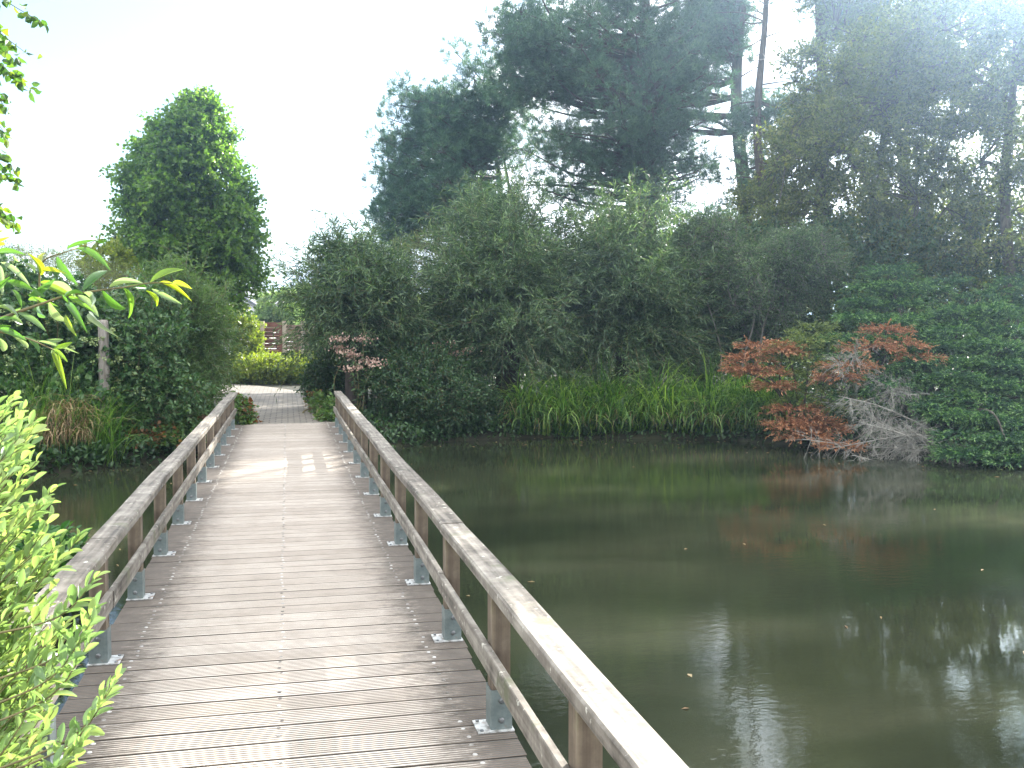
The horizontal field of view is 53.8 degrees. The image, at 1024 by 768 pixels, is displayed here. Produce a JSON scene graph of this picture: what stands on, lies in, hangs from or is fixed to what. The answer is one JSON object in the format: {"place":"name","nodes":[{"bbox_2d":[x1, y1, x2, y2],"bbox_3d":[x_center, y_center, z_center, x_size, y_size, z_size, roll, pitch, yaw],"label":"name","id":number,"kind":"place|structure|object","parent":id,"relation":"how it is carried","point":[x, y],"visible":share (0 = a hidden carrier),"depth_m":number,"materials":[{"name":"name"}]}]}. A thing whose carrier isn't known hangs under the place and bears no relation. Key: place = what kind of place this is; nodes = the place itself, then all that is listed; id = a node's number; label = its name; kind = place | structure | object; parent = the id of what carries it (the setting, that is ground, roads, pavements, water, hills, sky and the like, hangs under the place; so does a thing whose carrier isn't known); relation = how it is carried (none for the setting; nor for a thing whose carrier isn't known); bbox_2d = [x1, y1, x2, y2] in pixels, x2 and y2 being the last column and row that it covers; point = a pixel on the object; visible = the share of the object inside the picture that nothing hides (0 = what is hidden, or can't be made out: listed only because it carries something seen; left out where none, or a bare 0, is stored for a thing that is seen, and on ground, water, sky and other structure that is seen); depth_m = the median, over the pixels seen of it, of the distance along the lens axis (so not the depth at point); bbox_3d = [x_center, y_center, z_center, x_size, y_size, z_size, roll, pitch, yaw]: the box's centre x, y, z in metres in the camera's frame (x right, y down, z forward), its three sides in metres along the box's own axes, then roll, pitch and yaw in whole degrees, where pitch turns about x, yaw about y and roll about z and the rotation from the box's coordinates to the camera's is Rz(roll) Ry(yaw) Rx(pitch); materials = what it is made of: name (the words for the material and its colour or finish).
{"place":"outdoors","nodes":[
{"label":"outdoors","id":0,"kind":"place"},
{"bbox_2d":[0,0,48,233],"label":"birch branch","id":1,"kind":"object","parent":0,"point":[9,61],"visible":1,"depth_m":4.48,"materials":[{"name":"green plant"}]},
{"bbox_2d":[211,384,331,423],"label":"path","id":2,"kind":"structure","parent":0,"point":[289,406],"depth_m":22.69,"materials":[{"name":"brick"}]},
{"bbox_2d":[0,0,1023,314],"label":"sky","id":3,"kind":"structure","parent":0,"point":[304,80],"materials":[{"name":"white"}]},
{"bbox_2d":[1,348,1023,478],"bbox_3d":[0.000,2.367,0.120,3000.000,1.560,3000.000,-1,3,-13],"label":"ground","id":4,"kind":"structure","parent":0,"point":[290,386],"depth_m":19.05,"materials":[{"name":"soil"}]},
{"bbox_2d":[2,518,90,601],"bbox_3d":[-3.713,1.186,7.044,1.376,0.848,2.361,1,3,27],"label":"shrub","id":5,"kind":"object","parent":4,"relation":"on","point":[81,543],"visible":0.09,"depth_m":7.45,"materials":[{"name":"green plant"}]},
{"bbox_2d":[0,367,105,456],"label":"sedge clump","id":6,"kind":"object","parent":4,"relation":"on","point":[13,415],"visible":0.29,"depth_m":15.10,"materials":[{"name":"green plant"}]},
{"bbox_2d":[0,322,106,414],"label":"sedge clump","id":7,"kind":"object","parent":4,"relation":"on","point":[47,383],"visible":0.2,"depth_m":15.73,"materials":[{"name":"green plant"}]},
{"bbox_2d":[0,390,126,767],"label":"willow shrub","id":8,"kind":"object","parent":4,"relation":"on","point":[17,587],"visible":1,"depth_m":2.75,"materials":[{"name":"green plant"}]},
{"bbox_2d":[0,230,191,388],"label":"willow branch","id":9,"kind":"object","parent":8,"relation":"attached to","point":[65,290],"visible":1,"depth_m":2.33,"materials":[{"name":"green plant"}]},
{"bbox_2d":[6,367,127,469],"bbox_3d":[-6.771,0.443,15.416,2.204,1.555,2.220,2,4,35],"label":"sedge clump","id":10,"kind":"object","parent":4,"relation":"on","point":[64,431],"visible":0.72,"depth_m":15.14,"materials":[{"name":"brown plant"}]},
{"bbox_2d":[0,234,139,333],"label":"feathery shrub","id":11,"kind":"object","parent":4,"relation":"on","point":[107,281],"visible":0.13,"depth_m":21.71,"materials":[{"name":"green plant"}]},
{"bbox_2d":[0,254,166,436],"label":"ivy hedge","id":12,"kind":"object","parent":4,"relation":"on","point":[64,333],"visible":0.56,"depth_m":16.16,"materials":[{"name":"green plant"}]},
{"bbox_2d":[98,320,110,437],"bbox_3d":[-6.528,0.015,16.172,0.170,2.088,0.170,-1,3,-13],"label":"wooden post","id":13,"kind":"object","parent":4,"relation":"on","point":[104,366],"visible":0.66,"depth_m":16.09,"materials":[{"name":"grey wood"}]},
{"bbox_2d":[74,235,144,295],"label":"golden shrub","id":14,"kind":"object","parent":4,"relation":"on","point":[112,251],"visible":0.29,"depth_m":24.65,"materials":[{"name":"green plant"}]},
{"bbox_2d":[50,380,175,465],"bbox_3d":[-6.205,0.511,15.547,1.533,1.406,1.866,0,3,2],"label":"sedge clump","id":15,"kind":"object","parent":4,"relation":"on","point":[107,425],"visible":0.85,"depth_m":15.43,"materials":[{"name":"green plant"}]},
{"bbox_2d":[72,270,219,435],"bbox_3d":[-6.264,-0.446,16.915,2.331,2.946,2.244,2,4,38],"label":"dogwood shrub","id":16,"kind":"object","parent":4,"relation":"on","point":[171,376],"visible":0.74,"depth_m":16.62,"materials":[{"name":"green plant"}]},
{"bbox_2d":[114,411,213,449],"bbox_3d":[-5.798,0.731,16.985,2.001,0.626,2.163,-1,3,-13],"label":"geranium patch","id":17,"kind":"object","parent":4,"relation":"on","point":[176,430],"visible":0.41,"depth_m":16.42,"materials":[{"name":"green plant"}]},
{"bbox_2d":[91,84,277,322],"bbox_3d":[-8.895,-3.939,27.782,4.882,8.654,4.568,3,4,43],"label":"lime tree","id":18,"kind":"object","parent":4,"relation":"on","point":[170,181],"visible":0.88,"depth_m":26.74,"materials":[{"name":"green plant"}]},
{"bbox_2d":[111,235,259,396],"bbox_3d":[-6.152,-0.921,18.633,2.973,3.675,3.003,-1,3,-13],"label":"pollard willow","id":19,"kind":"object","parent":4,"relation":"on","point":[200,302],"visible":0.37,"depth_m":18.20,"materials":[{"name":"green plant"}]},
{"bbox_2d":[149,308,234,422],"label":"willow undergrowth","id":20,"kind":"object","parent":4,"relation":"on","point":[206,375],"visible":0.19,"depth_m":17.91,"materials":[{"name":"green plant"}]},
{"bbox_2d":[233,391,262,424],"bbox_3d":[-4.836,0.507,18.017,0.746,0.777,1.193,-1,3,-13],"label":"geranium patch","id":21,"kind":"object","parent":4,"relation":"on","point":[245,414],"visible":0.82,"depth_m":17.77,"materials":[{"name":"green plant"}]},
{"bbox_2d":[219,287,292,351],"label":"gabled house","id":22,"kind":"structure","parent":4,"relation":"on","point":[253,304],"depth_m":59.86,"materials":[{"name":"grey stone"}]},
{"bbox_2d":[212,350,334,384],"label":"hedge","id":23,"kind":"object","parent":4,"relation":"on","point":[259,367],"visible":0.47,"depth_m":32.19,"materials":[{"name":"green plant"}]},
{"bbox_2d":[247,286,314,348],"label":"young tree","id":24,"kind":"object","parent":4,"relation":"on","point":[268,313],"visible":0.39,"depth_m":41.31,"materials":[{"name":"green plant"}]},
{"bbox_2d":[257,321,312,356],"bbox_3d":[-7.899,-1.234,36.020,2.336,2.020,0.191,0,3,0],"label":"garden fence","id":25,"kind":"object","parent":4,"relation":"on","point":[269,336],"visible":0.27,"depth_m":35.96,"materials":[{"name":"brown wood"}]},
{"bbox_2d":[302,388,324,412],"bbox_3d":[-4.059,0.383,20.519,0.526,0.585,1.284,-1,3,-13],"label":"geranium patch","id":26,"kind":"object","parent":4,"relation":"on","point":[308,398],"visible":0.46,"depth_m":20.50,"materials":[{"name":"green plant"}]},
{"bbox_2d":[293,327,345,406],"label":"privet shrub","id":27,"kind":"object","parent":4,"relation":"on","point":[317,374],"visible":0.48,"depth_m":21.22,"materials":[{"name":"green plant"}]},
{"bbox_2d":[308,390,334,421],"bbox_3d":[-3.463,0.451,19.291,0.835,0.694,2.251,-1,3,-13],"label":"geranium patch","id":28,"kind":"object","parent":4,"relation":"on","point":[323,411],"visible":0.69,"depth_m":18.63,"materials":[{"name":"green plant"}]},
{"bbox_2d":[7,391,688,767],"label":"footbridge","id":29,"kind":"object","parent":4,"relation":"on","point":[283,607],"visible":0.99,"depth_m":5.04,"materials":[{"name":"wood"}]},
{"bbox_2d":[251,209,446,410],"bbox_3d":[-3.018,-1.403,20.746,4.038,4.398,3.690,-2,3,-30],"label":"pollard willow","id":30,"kind":"object","parent":4,"relation":"on","point":[351,288],"visible":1,"depth_m":20.12,"materials":[{"name":"green plant"}]},
{"bbox_2d":[324,333,387,414],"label":"flowering herb","id":31,"kind":"object","parent":4,"relation":"on","point":[358,394],"visible":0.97,"depth_m":19.33,"materials":[{"name":"pink plant"}]},
{"bbox_2d":[369,221,460,355],"bbox_3d":[-2.531,-1.737,24.011,3.759,4.434,3.446,-1,3,-13],"label":"olive shrub","id":32,"kind":"object","parent":4,"relation":"on","point":[414,247],"visible":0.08,"depth_m":23.84,"materials":[{"name":"green plant"}]},
{"bbox_2d":[341,305,520,404],"bbox_3d":[-1.731,-0.516,21.085,3.774,2.346,3.046,-1,3,-13],"label":"leafy shrub","id":33,"kind":"object","parent":4,"relation":"on","point":[380,345],"visible":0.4,"depth_m":20.33,"materials":[{"name":"green plant"}]},
{"bbox_2d":[360,335,510,434],"bbox_3d":[-1.538,0.032,19.560,2.808,1.987,2.547,2,3,31],"label":"rounded shrub","id":34,"kind":"object","parent":4,"relation":"on","point":[462,403],"visible":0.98,"depth_m":19.17,"materials":[{"name":"green plant"}]},
{"bbox_2d":[358,34,540,375],"bbox_3d":[-1.925,-5.764,34.117,6.384,11.752,6.209,2,3,29],"label":"pine tree","id":35,"kind":"object","parent":4,"relation":"on","point":[449,137],"visible":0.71,"depth_m":32.73,"materials":[{"name":"green plant"}]},
{"bbox_2d":[432,340,481,398],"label":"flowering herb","id":36,"kind":"object","parent":4,"relation":"on","point":[457,351],"visible":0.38,"depth_m":20.23,"materials":[{"name":"green plant"}]},
{"bbox_2d":[6,295,1020,354],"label":"treeline","id":37,"kind":"object","parent":4,"relation":"on","point":[492,352],"depth_m":72.35,"materials":[{"name":"green plant"}]},
{"bbox_2d":[377,149,650,419],"bbox_3d":[-0.462,-1.648,22.066,5.942,6.332,6.005,2,3,29],"label":"pollard willow","id":38,"kind":"object","parent":4,"relation":"on","point":[482,282],"visible":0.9,"depth_m":20.73,"materials":[{"name":"green plant"}]},
{"bbox_2d":[4,414,1023,617],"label":"bank cover","id":39,"kind":"object","parent":4,"relation":"on","point":[101,456],"visible":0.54,"depth_m":18.16,"materials":[{"name":"green plant"}]},
{"bbox_2d":[8,393,1023,477],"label":"undergrowth","id":40,"kind":"object","parent":4,"relation":"on","point":[369,413],"visible":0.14,"depth_m":18.57,"materials":[{"name":"green plant"}]},
{"bbox_2d":[472,0,739,383],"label":"pine tree","id":41,"kind":"object","parent":4,"relation":"on","point":[626,76],"visible":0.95,"depth_m":29.56,"materials":[{"name":"green plant"}]},
{"bbox_2d":[520,162,751,433],"bbox_3d":[2.545,-1.621,22.135,5.828,6.341,5.828,0,3,7],"label":"pollard willow","id":42,"kind":"object","parent":4,"relation":"on","point":[647,298],"visible":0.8,"depth_m":21.11,"materials":[{"name":"green plant"}]},
{"bbox_2d":[489,348,849,442],"bbox_3d":[2.708,0.160,19.963,7.418,1.857,3.566,1,3,13],"label":"sedge bed","id":43,"kind":"object","parent":4,"relation":"on","point":[738,392],"visible":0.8,"depth_m":19.63,"materials":[{"name":"green plant"}]},
{"bbox_2d":[636,213,784,390],"bbox_3d":[4.372,-1.705,23.672,4.196,4.688,4.279,-1,3,-13],"label":"pollard willow","id":44,"kind":"object","parent":4,"relation":"on","point":[728,340],"visible":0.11,"depth_m":22.54,"materials":[{"name":"green plant"}]},
{"bbox_2d":[654,0,786,380],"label":"pine tree","id":45,"kind":"object","parent":4,"relation":"on","point":[735,31],"visible":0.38,"depth_m":31.45,"materials":[{"name":"green plant"}]},
{"bbox_2d":[665,207,858,389],"bbox_3d":[5.254,-1.631,22.134,4.150,4.580,3.523,-1,3,-13],"label":"twiggy shrub","id":46,"kind":"object","parent":4,"relation":"on","point":[793,275],"visible":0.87,"depth_m":21.54,"materials":[{"name":"green plant"}]},
{"bbox_2d":[716,0,810,366],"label":"pine tree","id":47,"kind":"object","parent":4,"relation":"on","point":[757,109],"visible":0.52,"depth_m":29.69,"materials":[{"name":"green plant"}]},
{"bbox_2d":[717,314,860,446],"bbox_3d":[5.087,-0.076,17.800,2.683,2.330,2.383,-1,3,-13],"label":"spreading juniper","id":48,"kind":"object","parent":4,"relation":"on","point":[786,349],"visible":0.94,"depth_m":17.81,"materials":[{"name":"orange plant"}]},
{"bbox_2d":[771,0,903,385],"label":"pine tree","id":49,"kind":"object","parent":4,"relation":"on","point":[815,22],"visible":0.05,"depth_m":30.44,"materials":[{"name":"green plant"}]},
{"bbox_2d":[656,208,1023,405],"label":"holly shrub","id":50,"kind":"object","parent":4,"relation":"on","point":[866,254],"visible":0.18,"depth_m":23.05,"materials":[{"name":"green plant"}]},
{"bbox_2d":[720,13,1023,398],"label":"thorn tree","id":51,"kind":"object","parent":4,"relation":"on","point":[853,119],"visible":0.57,"depth_m":24.14,"materials":[{"name":"green plant"}]},
{"bbox_2d":[790,258,1023,470],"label":"spreading juniper","id":52,"kind":"object","parent":4,"relation":"on","point":[911,334],"visible":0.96,"depth_m":17.38,"materials":[{"name":"green plant"}]},
{"bbox_2d":[792,0,1021,388],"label":"ash tree","id":53,"kind":"object","parent":4,"relation":"on","point":[834,10],"visible":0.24,"depth_m":28.27,"materials":[{"name":"green plant"}]},
{"bbox_2d":[856,0,1023,401],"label":"leaning tree","id":54,"kind":"object","parent":4,"relation":"on","point":[986,48],"visible":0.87,"depth_m":22.51,"materials":[{"name":"green plant"}]},
{"bbox_2d":[966,271,1023,400],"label":"spreading juniper","id":55,"kind":"object","parent":4,"relation":"on","point":[1019,303],"visible":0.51,"depth_m":20.96,"materials":[{"name":"green plant"}]},
{"bbox_2d":[4,438,1023,767],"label":"water","id":56,"kind":"structure","parent":0,"point":[756,598],"depth_m":8.30,"materials":[{"name":"green liquid"}]},
{"bbox_2d":[78,438,1023,708],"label":"floating leaves","id":57,"kind":"object","parent":56,"relation":"on","point":[594,438],"visible":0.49,"depth_m":9.59,"materials":[{"name":"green plant"}]},
{"bbox_2d":[302,307,1021,397],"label":"evergreen backdrop","id":58,"kind":"structure","parent":0,"point":[819,370],"depth_m":26.04,"materials":[{"name":"green plant"}]}
]}

